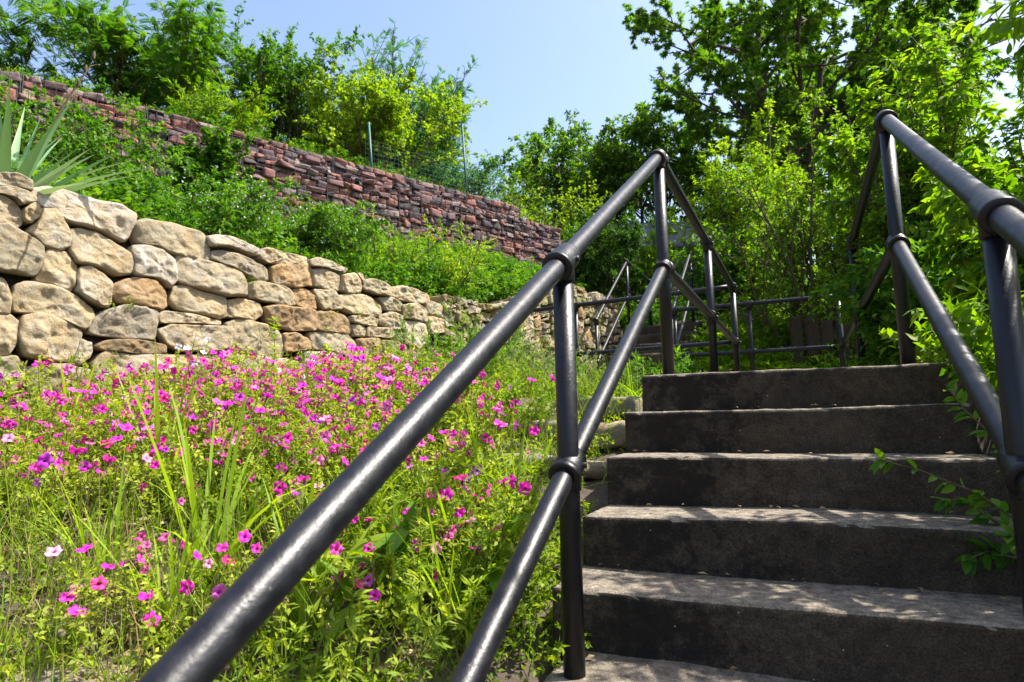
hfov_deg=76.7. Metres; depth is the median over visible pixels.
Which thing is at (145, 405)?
petunia plant
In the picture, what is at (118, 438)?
petunia plant
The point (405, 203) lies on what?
gabion wall
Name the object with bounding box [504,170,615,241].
shrub
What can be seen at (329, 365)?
petunia plant
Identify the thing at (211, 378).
petunia plant
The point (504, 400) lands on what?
petunia plant
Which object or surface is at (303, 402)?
petunia plant
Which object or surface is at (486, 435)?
petunia plant
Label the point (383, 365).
petunia plant
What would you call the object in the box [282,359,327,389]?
petunia plant
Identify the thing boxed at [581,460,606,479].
garden stone
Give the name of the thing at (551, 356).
lavender bush
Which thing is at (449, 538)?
petunia plant
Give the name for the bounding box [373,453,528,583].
grass tuft
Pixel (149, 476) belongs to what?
petunia plant
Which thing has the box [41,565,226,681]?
petunia plant
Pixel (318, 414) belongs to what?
petunia plant
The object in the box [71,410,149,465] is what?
petunia plant
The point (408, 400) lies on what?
petunia plant
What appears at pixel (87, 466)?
petunia plant
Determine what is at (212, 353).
petunia plant
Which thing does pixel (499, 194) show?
shrub
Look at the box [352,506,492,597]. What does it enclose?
petunia plant
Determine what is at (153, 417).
petunia plant
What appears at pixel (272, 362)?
petunia plant
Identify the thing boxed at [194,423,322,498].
petunia plant
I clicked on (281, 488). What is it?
petunia plant
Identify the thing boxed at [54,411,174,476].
petunia plant
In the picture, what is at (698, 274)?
shrub
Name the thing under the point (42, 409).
petunia plant
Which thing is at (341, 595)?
petunia plant
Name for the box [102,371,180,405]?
petunia plant
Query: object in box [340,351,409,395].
petunia plant
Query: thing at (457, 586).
grass tuft
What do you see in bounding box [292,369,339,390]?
petunia plant
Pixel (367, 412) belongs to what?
petunia plant
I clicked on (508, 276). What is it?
undergrowth
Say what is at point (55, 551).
petunia plant
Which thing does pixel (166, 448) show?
petunia plant
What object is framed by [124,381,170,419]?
petunia plant
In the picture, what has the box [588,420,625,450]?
garden stone
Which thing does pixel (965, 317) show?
undergrowth
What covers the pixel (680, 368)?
weed plant
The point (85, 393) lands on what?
petunia plant
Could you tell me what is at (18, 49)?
tree
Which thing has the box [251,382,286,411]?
petunia plant
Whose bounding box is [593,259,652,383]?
pipe handrail
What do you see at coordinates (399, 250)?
shrub
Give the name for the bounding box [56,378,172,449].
petunia plant
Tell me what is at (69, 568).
petunia plant
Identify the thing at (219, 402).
petunia plant
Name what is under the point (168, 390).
petunia plant
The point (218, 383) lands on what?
petunia plant
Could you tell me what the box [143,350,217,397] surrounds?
petunia plant
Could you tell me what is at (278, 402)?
petunia plant
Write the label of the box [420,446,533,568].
petunia plant
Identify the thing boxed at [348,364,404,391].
petunia plant
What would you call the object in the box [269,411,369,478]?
petunia plant
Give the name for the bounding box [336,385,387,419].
petunia plant
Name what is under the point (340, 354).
petunia plant
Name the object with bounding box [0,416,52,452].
petunia plant
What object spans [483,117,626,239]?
tree
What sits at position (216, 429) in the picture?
petunia plant
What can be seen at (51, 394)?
petunia plant
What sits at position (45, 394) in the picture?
petunia plant
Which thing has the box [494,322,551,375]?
creeper
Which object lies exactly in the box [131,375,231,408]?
petunia plant
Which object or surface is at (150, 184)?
shrub
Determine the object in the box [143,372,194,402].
petunia plant
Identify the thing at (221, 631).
pipe handrail
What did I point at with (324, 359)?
petunia plant
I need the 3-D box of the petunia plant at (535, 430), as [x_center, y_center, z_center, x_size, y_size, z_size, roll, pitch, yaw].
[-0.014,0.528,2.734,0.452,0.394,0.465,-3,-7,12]
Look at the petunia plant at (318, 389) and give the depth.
3.43 m
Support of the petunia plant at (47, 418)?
on the ground at (588, 494)
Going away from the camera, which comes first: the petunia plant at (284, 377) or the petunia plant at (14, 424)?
the petunia plant at (14, 424)
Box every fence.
[365,122,503,199]
[788,314,869,368]
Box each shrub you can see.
[0,74,200,181]
[97,150,310,239]
[155,67,285,140]
[199,169,390,269]
[251,63,372,158]
[291,49,491,176]
[331,201,472,280]
[375,214,499,296]
[382,136,527,201]
[466,149,547,217]
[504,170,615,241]
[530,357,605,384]
[554,206,647,307]
[598,206,682,302]
[669,208,814,319]
[678,98,817,308]
[699,87,869,357]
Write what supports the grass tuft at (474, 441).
on the ground at (588, 494)
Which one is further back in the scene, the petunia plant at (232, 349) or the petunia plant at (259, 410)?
the petunia plant at (232, 349)
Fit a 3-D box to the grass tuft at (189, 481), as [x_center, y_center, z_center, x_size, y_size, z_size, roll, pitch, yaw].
[-0.873,0.418,2.142,0.711,0.771,0.868,1,-7,-20]
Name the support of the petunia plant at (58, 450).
on the ground at (588, 494)
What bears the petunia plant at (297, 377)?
on the ground at (588, 494)
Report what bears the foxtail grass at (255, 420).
on the ground at (588, 494)
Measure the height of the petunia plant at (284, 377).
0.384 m
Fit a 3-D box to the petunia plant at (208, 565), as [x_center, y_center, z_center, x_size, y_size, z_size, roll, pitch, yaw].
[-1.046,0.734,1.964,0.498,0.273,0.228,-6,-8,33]
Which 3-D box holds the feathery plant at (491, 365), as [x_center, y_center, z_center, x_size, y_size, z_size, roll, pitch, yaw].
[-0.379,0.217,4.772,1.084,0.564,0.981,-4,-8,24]
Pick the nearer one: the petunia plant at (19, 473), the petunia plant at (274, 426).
the petunia plant at (19, 473)
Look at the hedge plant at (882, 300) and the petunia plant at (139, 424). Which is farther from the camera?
the hedge plant at (882, 300)
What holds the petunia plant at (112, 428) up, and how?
on the ground at (588, 494)
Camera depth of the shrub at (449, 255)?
7.30 m
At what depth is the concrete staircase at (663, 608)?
1.96 m
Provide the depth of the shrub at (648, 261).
13.01 m
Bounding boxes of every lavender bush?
[452,330,579,392]
[544,347,604,390]
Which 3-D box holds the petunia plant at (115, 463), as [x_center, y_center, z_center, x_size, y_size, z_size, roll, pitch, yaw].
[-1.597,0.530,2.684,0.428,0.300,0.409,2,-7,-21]
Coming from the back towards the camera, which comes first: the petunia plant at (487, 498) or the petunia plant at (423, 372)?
the petunia plant at (423, 372)
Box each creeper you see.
[165,114,256,202]
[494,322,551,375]
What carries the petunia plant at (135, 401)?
on the ground at (588, 494)
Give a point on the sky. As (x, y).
(538, 60)
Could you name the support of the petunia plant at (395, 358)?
on the ground at (588, 494)
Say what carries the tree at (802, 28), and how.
on the ground at (588, 494)
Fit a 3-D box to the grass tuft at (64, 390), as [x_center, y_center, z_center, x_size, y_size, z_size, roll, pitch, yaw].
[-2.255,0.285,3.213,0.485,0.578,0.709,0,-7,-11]
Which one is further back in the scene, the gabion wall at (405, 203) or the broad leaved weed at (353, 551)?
the gabion wall at (405, 203)
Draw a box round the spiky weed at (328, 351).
[321,344,335,365]
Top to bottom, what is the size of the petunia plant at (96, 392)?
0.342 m
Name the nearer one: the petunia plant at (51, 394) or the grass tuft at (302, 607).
the grass tuft at (302, 607)
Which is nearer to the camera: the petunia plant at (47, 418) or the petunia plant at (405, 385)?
the petunia plant at (47, 418)
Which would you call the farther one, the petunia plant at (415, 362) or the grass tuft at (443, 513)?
the petunia plant at (415, 362)
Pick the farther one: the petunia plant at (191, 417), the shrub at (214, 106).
the shrub at (214, 106)
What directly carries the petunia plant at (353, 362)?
on the ground at (588, 494)
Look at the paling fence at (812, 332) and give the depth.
7.79 m
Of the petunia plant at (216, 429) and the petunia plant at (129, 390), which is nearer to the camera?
the petunia plant at (216, 429)
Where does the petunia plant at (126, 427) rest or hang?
on the ground at (588, 494)
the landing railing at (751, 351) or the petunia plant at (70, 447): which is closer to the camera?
the petunia plant at (70, 447)
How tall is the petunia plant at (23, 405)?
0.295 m
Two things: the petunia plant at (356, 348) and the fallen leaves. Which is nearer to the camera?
the fallen leaves
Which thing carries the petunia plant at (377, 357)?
on the ground at (588, 494)
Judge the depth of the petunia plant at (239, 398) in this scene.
2.95 m
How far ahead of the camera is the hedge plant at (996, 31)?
2.05 m
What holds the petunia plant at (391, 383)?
on the ground at (588, 494)
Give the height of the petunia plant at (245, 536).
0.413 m
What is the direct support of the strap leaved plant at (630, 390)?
on the ground at (588, 494)
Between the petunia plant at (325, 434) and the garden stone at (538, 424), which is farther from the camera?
the garden stone at (538, 424)
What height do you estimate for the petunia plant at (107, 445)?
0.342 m
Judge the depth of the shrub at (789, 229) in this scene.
8.31 m
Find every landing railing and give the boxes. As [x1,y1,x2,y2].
[524,285,730,366]
[672,294,836,372]
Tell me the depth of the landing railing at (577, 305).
7.08 m
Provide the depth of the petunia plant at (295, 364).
4.30 m
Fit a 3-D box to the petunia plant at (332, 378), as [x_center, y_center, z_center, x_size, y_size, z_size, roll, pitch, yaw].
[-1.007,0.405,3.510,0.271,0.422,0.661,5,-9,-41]
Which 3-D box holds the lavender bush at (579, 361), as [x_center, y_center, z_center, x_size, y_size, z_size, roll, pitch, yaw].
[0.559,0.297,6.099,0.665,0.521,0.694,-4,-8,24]
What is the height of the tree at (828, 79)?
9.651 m
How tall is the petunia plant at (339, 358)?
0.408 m
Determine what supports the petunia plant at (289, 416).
on the ground at (588, 494)
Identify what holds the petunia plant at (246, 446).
on the ground at (588, 494)
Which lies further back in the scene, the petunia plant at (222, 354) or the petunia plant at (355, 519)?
the petunia plant at (222, 354)
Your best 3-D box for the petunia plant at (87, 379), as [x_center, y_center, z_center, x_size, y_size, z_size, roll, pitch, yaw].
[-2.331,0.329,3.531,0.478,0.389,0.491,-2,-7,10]
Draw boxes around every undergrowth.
[1,61,825,326]
[680,276,1023,394]
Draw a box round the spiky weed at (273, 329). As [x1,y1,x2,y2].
[263,316,282,376]
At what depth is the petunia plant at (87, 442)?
2.60 m
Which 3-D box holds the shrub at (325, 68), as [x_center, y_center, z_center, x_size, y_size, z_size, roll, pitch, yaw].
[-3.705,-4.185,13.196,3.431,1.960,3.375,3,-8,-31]
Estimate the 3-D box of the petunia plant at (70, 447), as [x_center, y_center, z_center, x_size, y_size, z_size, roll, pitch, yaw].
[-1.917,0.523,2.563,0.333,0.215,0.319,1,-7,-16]
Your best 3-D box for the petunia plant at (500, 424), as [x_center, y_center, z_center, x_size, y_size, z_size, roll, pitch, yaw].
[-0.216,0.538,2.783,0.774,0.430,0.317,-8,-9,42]
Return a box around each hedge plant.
[798,53,990,359]
[808,17,1023,323]
[820,218,985,380]
[906,146,1023,340]
[970,0,1023,203]
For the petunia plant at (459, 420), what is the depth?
3.11 m
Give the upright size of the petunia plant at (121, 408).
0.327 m
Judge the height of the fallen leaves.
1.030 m
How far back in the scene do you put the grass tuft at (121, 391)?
3.27 m
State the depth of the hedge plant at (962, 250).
3.37 m
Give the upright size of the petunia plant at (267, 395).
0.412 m
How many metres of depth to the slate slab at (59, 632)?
1.80 m
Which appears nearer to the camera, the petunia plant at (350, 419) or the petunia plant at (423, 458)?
the petunia plant at (423, 458)
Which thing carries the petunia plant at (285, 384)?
on the ground at (588, 494)
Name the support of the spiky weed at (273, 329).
on the ground at (588, 494)
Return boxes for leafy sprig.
[869,379,1016,576]
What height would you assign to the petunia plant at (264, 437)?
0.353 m
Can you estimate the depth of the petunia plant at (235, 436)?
2.69 m
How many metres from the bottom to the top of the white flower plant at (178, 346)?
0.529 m
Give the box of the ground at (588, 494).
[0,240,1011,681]
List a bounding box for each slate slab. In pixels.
[1,661,127,681]
[51,609,97,641]
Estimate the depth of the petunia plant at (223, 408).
2.91 m
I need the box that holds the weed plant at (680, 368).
[621,345,700,396]
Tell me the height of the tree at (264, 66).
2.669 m
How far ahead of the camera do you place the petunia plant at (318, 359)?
4.26 m
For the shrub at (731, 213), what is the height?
3.734 m
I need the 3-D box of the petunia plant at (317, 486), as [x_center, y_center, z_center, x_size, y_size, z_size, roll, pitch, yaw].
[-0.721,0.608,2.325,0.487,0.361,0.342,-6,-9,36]
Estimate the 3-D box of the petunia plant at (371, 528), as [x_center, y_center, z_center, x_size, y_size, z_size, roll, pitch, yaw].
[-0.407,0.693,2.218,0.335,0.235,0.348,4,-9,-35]
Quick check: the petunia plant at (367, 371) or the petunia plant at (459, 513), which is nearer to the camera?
the petunia plant at (459, 513)
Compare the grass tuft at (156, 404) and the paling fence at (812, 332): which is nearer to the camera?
the grass tuft at (156, 404)
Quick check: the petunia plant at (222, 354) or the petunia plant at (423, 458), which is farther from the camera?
the petunia plant at (222, 354)
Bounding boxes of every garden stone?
[487,452,555,470]
[512,420,579,438]
[520,408,554,420]
[577,395,642,417]
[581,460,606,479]
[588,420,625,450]
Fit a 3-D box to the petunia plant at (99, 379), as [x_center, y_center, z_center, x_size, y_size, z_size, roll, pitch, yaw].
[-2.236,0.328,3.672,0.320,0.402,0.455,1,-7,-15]
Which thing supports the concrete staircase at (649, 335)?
on the ground at (588, 494)
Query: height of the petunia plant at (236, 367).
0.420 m
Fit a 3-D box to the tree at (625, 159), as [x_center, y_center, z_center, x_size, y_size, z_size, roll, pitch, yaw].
[3.987,-4.289,19.557,5.344,6.719,5.153,3,-8,-27]
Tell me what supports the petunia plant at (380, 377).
on the ground at (588, 494)
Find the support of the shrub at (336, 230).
on the ground at (588, 494)
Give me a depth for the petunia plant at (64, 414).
2.74 m
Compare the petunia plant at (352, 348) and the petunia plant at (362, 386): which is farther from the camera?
the petunia plant at (352, 348)
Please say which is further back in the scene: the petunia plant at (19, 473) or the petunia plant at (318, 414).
the petunia plant at (318, 414)
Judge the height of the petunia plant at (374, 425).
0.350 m
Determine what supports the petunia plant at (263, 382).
on the ground at (588, 494)
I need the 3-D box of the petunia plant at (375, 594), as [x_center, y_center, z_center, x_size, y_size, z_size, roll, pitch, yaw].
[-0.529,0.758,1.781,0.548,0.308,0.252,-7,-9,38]
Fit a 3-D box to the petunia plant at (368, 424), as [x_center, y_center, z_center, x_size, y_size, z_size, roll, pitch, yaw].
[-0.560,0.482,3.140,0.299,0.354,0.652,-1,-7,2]
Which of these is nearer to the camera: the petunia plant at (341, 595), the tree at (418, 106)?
the petunia plant at (341, 595)
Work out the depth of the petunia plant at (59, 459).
2.23 m
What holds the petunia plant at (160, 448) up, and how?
on the ground at (588, 494)
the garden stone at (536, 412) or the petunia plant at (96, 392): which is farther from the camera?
the garden stone at (536, 412)
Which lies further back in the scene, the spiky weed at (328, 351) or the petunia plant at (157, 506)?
the spiky weed at (328, 351)
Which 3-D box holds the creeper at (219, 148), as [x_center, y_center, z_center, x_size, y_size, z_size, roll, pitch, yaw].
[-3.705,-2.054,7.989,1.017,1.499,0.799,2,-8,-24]
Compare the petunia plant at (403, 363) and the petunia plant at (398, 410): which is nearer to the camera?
the petunia plant at (398, 410)
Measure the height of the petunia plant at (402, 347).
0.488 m
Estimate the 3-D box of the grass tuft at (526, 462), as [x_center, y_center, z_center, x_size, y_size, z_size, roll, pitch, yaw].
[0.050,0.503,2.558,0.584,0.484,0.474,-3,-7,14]
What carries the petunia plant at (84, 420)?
on the ground at (588, 494)
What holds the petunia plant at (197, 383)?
on the ground at (588, 494)
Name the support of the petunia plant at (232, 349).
on the ground at (588, 494)
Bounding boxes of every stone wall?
[0,172,444,420]
[429,285,620,383]
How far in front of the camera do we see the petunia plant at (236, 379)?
3.29 m
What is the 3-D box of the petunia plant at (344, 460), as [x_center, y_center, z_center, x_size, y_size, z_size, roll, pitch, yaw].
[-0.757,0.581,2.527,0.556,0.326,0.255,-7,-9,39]
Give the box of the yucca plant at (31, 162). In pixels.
[0,51,148,207]
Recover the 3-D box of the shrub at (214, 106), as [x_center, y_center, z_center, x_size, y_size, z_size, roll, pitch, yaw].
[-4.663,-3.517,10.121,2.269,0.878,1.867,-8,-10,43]
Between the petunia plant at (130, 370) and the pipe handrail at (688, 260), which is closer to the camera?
the petunia plant at (130, 370)
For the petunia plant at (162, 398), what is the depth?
2.77 m
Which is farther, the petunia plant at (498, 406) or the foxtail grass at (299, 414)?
the petunia plant at (498, 406)
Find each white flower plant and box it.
[151,337,209,388]
[276,352,314,385]
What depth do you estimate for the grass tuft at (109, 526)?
2.03 m
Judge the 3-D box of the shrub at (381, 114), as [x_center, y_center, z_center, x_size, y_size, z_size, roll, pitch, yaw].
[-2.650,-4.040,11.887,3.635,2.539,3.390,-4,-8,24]
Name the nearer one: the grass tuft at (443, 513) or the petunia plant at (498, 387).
the grass tuft at (443, 513)
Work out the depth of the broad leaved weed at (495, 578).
2.01 m
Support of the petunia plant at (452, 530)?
on the ground at (588, 494)
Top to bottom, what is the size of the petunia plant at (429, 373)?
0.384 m
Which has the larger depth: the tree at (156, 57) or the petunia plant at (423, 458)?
the tree at (156, 57)
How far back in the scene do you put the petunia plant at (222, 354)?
3.67 m
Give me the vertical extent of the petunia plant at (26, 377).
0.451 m
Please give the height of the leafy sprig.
0.580 m
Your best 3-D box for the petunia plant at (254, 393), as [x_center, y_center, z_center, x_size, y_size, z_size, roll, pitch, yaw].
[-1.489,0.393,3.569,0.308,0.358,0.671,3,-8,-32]
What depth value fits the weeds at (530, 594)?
2.04 m
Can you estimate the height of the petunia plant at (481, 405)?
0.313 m
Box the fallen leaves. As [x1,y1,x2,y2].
[586,369,1006,671]
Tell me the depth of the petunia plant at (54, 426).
2.81 m
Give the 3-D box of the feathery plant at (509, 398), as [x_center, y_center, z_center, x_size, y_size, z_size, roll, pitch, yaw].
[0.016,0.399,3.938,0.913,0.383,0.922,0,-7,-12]
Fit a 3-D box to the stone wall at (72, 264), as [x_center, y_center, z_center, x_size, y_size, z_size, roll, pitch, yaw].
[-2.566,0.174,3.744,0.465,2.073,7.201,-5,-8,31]
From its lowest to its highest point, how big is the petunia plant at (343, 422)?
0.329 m
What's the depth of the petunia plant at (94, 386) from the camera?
3.46 m
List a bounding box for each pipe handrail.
[137,149,740,681]
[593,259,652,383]
[672,252,706,343]
[833,109,1023,618]
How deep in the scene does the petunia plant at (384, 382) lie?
3.44 m
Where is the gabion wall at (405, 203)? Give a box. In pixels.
[0,68,560,265]
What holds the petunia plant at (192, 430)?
on the ground at (588, 494)
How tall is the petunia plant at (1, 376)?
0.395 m
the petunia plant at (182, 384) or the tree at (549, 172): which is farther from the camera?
the tree at (549, 172)
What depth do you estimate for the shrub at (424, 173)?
13.14 m
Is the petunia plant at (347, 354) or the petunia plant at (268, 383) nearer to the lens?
the petunia plant at (268, 383)
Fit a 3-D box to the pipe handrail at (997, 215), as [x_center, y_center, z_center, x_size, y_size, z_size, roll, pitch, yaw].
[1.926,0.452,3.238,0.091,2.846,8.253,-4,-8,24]
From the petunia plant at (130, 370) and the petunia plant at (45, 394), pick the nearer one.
the petunia plant at (45, 394)
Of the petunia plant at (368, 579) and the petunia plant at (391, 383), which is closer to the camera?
the petunia plant at (368, 579)
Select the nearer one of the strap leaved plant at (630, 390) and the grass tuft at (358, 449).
the grass tuft at (358, 449)
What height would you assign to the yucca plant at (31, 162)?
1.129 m
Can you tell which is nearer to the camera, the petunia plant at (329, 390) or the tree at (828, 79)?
the petunia plant at (329, 390)
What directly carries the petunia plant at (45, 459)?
on the ground at (588, 494)
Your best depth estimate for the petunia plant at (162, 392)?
3.17 m
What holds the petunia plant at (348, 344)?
on the ground at (588, 494)
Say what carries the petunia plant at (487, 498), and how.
on the ground at (588, 494)
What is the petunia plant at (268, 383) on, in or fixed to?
on the ground at (588, 494)
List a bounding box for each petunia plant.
[0,369,31,403]
[0,389,84,445]
[0,395,97,447]
[0,402,27,430]
[0,406,100,458]
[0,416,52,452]
[0,417,35,457]
[0,425,55,524]
[0,436,134,534]
[0,440,115,489]
[0,443,99,542]
[0,447,41,508]
[0,554,146,665]
[1,356,105,419]
[1,398,81,454]
[7,417,68,458]
[7,433,134,520]
[8,381,122,444]
[9,445,72,492]
[10,349,97,420]
[21,408,100,444]
[25,391,106,423]
[29,367,140,406]
[35,437,114,484]
[39,377,105,422]
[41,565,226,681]
[44,529,174,640]
[47,387,108,429]
[49,418,134,457]
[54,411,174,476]
[54,447,144,518]
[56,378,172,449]
[56,435,184,500]
[65,375,127,415]
[69,443,175,532]
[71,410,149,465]
[77,361,129,405]
[82,384,213,457]
[83,394,177,433]
[87,414,161,474]
[89,389,124,422]
[90,412,221,473]
[92,431,189,479]
[95,351,203,411]
[95,372,153,405]
[100,371,167,402]
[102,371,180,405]
[103,381,206,476]
[106,397,192,432]
[106,532,224,627]
[110,435,213,501]
[114,446,203,494]
[118,402,219,453]
[120,421,198,513]
[121,379,202,439]
[121,405,241,464]
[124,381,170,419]
[125,380,195,402]
[126,367,182,396]
[129,373,191,426]
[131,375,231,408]
[133,356,230,405]
[133,388,217,436]
[139,457,240,525]
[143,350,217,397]
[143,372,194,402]
[144,414,246,453]
[148,342,254,397]
[151,420,276,520]
[153,432,247,489]
[157,362,263,445]
[159,375,247,416]
[170,474,269,537]
[171,431,269,509]
[172,456,256,510]
[173,373,221,396]
[175,370,211,396]
[175,377,235,423]
[176,396,254,472]
[177,390,261,422]
[177,419,279,472]
[179,377,279,424]
[180,410,279,460]
[181,412,267,467]
[182,336,278,381]
[189,404,296,459]
[194,343,274,400]
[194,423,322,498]
[196,377,237,410]
[198,377,289,418]
[200,376,239,408]
[203,411,297,445]
[204,515,344,659]
[206,388,313,447]
[208,349,253,378]
[209,417,292,490]
[210,367,274,389]
[213,421,318,474]
[227,392,273,429]
[231,366,275,402]
[232,382,266,417]
[237,385,344,435]
[239,358,291,380]
[240,378,336,396]
[243,367,304,388]
[248,360,308,380]
[248,387,326,420]
[248,392,329,424]
[249,462,334,531]
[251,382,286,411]
[253,564,391,678]
[254,406,334,476]
[255,419,330,472]
[256,349,334,416]
[265,359,347,382]
[266,463,387,542]
[267,381,326,425]
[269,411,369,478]
[270,416,381,487]
[270,440,379,541]
[270,550,366,618]
[272,447,348,508]
[273,372,301,416]
[276,410,353,456]
[277,349,346,377]
[278,359,348,405]
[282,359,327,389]
[282,365,339,408]
[284,401,296,431]
[285,393,385,452]
[287,380,362,428]
[288,356,331,381]
[289,418,406,529]
[291,346,390,414]
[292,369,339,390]
[292,376,360,430]
[293,384,414,488]
[297,382,363,438]
[300,354,351,392]
[307,350,361,377]
[309,418,385,481]
[310,393,401,443]
[311,378,356,418]
[312,515,364,575]
[313,363,411,410]
[317,353,353,376]
[319,353,392,378]
[319,403,374,453]
[320,350,402,393]
[320,381,383,404]
[322,341,381,370]
[324,356,413,419]
[327,362,409,405]
[330,356,402,384]
[330,380,404,421]
[336,373,414,433]
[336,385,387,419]
[337,341,355,369]
[339,355,413,391]
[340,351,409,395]
[343,436,451,516]
[343,507,477,578]
[348,346,387,373]
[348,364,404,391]
[349,439,427,506]
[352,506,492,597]
[356,358,464,447]
[358,360,420,379]
[359,352,422,382]
[362,411,423,467]
[363,532,488,648]
[364,508,442,567]
[365,354,415,397]
[376,338,435,369]
[376,344,419,364]
[380,364,432,399]
[383,468,508,539]
[392,364,442,387]
[393,389,412,405]
[397,370,429,409]
[398,411,499,491]
[402,353,446,404]
[413,416,525,504]
[414,341,481,391]
[415,369,508,441]
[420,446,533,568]
[422,403,517,487]
[429,504,519,583]
[436,380,491,429]
[436,390,481,432]
[450,382,511,426]
[451,393,530,450]
[455,419,556,503]
[456,374,555,446]
[464,395,503,443]
[465,380,547,435]
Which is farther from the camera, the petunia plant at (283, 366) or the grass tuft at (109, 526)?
the petunia plant at (283, 366)
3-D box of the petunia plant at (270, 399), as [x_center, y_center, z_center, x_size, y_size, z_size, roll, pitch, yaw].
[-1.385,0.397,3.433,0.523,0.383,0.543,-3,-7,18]
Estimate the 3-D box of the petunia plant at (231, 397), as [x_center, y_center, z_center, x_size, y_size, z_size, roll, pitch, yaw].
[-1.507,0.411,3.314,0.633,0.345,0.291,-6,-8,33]
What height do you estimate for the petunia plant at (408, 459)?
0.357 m
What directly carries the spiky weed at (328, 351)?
on the ground at (588, 494)
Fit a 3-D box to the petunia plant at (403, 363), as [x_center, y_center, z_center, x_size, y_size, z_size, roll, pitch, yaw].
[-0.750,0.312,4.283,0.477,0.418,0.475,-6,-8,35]
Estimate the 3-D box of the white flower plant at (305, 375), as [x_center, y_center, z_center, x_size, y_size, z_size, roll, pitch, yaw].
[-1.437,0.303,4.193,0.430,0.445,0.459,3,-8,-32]
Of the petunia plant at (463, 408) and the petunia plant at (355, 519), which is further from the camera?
the petunia plant at (463, 408)
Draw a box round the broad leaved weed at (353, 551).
[293,494,421,649]
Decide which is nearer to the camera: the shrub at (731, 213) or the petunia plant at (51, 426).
the petunia plant at (51, 426)
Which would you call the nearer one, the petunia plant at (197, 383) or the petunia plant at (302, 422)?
the petunia plant at (302, 422)
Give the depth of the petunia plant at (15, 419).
2.91 m
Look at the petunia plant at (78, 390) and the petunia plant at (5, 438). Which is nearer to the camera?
the petunia plant at (5, 438)
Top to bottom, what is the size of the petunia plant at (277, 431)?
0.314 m
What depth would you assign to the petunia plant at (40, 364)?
3.16 m
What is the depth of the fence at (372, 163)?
11.26 m
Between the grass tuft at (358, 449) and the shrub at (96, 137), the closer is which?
the grass tuft at (358, 449)
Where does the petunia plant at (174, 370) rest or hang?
on the ground at (588, 494)
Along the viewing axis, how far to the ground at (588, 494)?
1.96 m
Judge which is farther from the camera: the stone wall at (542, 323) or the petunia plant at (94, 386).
the stone wall at (542, 323)
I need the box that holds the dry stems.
[0,347,612,681]
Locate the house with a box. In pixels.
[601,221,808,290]
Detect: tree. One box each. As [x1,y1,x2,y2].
[0,0,105,95]
[7,0,242,115]
[183,1,373,147]
[329,17,478,187]
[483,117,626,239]
[546,91,746,223]
[609,0,1023,274]
[745,0,986,222]
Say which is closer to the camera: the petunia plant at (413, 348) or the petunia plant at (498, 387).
the petunia plant at (498, 387)
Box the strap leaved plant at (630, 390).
[603,363,657,396]
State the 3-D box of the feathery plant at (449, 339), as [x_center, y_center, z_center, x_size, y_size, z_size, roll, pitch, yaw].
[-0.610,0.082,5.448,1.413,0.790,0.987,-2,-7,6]
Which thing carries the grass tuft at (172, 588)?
on the ground at (588, 494)
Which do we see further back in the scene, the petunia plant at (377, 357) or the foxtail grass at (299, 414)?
the petunia plant at (377, 357)
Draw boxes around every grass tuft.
[10,348,109,426]
[11,441,184,598]
[67,483,230,640]
[96,366,161,412]
[111,327,275,504]
[125,352,359,590]
[185,449,409,659]
[286,396,415,530]
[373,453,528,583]
[385,479,521,641]
[433,407,523,505]
[458,411,585,527]
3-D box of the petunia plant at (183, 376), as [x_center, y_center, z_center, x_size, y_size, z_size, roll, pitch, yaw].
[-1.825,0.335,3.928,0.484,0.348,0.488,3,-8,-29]
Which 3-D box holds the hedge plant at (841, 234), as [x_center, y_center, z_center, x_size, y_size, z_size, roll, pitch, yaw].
[3.533,-1.004,5.703,1.536,3.087,1.506,2,-7,-20]
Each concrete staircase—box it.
[543,362,1023,681]
[604,322,707,396]
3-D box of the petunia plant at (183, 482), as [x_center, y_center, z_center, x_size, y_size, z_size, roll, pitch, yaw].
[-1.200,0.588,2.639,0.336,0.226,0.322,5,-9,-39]
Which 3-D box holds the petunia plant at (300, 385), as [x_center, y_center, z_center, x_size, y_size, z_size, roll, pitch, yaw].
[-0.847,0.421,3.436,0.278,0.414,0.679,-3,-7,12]
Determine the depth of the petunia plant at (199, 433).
2.97 m
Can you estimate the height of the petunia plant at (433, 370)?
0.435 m
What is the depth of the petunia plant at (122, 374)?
3.58 m
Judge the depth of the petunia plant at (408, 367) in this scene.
3.83 m
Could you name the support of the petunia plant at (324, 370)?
on the ground at (588, 494)
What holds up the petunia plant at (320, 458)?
on the ground at (588, 494)
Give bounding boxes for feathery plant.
[381,299,523,361]
[395,331,538,391]
[451,378,589,431]
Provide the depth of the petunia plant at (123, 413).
2.78 m
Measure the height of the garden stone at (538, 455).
0.090 m
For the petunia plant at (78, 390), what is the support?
on the ground at (588, 494)
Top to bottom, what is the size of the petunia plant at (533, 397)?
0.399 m
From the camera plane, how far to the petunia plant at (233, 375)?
3.65 m
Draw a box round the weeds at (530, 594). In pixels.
[0,276,649,681]
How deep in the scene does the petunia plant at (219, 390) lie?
3.29 m
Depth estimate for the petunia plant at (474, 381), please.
3.52 m
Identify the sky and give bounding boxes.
[0,0,1023,263]
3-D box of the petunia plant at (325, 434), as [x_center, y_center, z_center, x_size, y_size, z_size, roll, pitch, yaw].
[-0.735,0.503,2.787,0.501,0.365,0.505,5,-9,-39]
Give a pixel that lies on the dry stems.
(113, 582)
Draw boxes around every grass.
[192,417,274,514]
[268,405,329,476]
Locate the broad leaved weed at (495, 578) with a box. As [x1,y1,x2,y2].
[372,500,530,613]

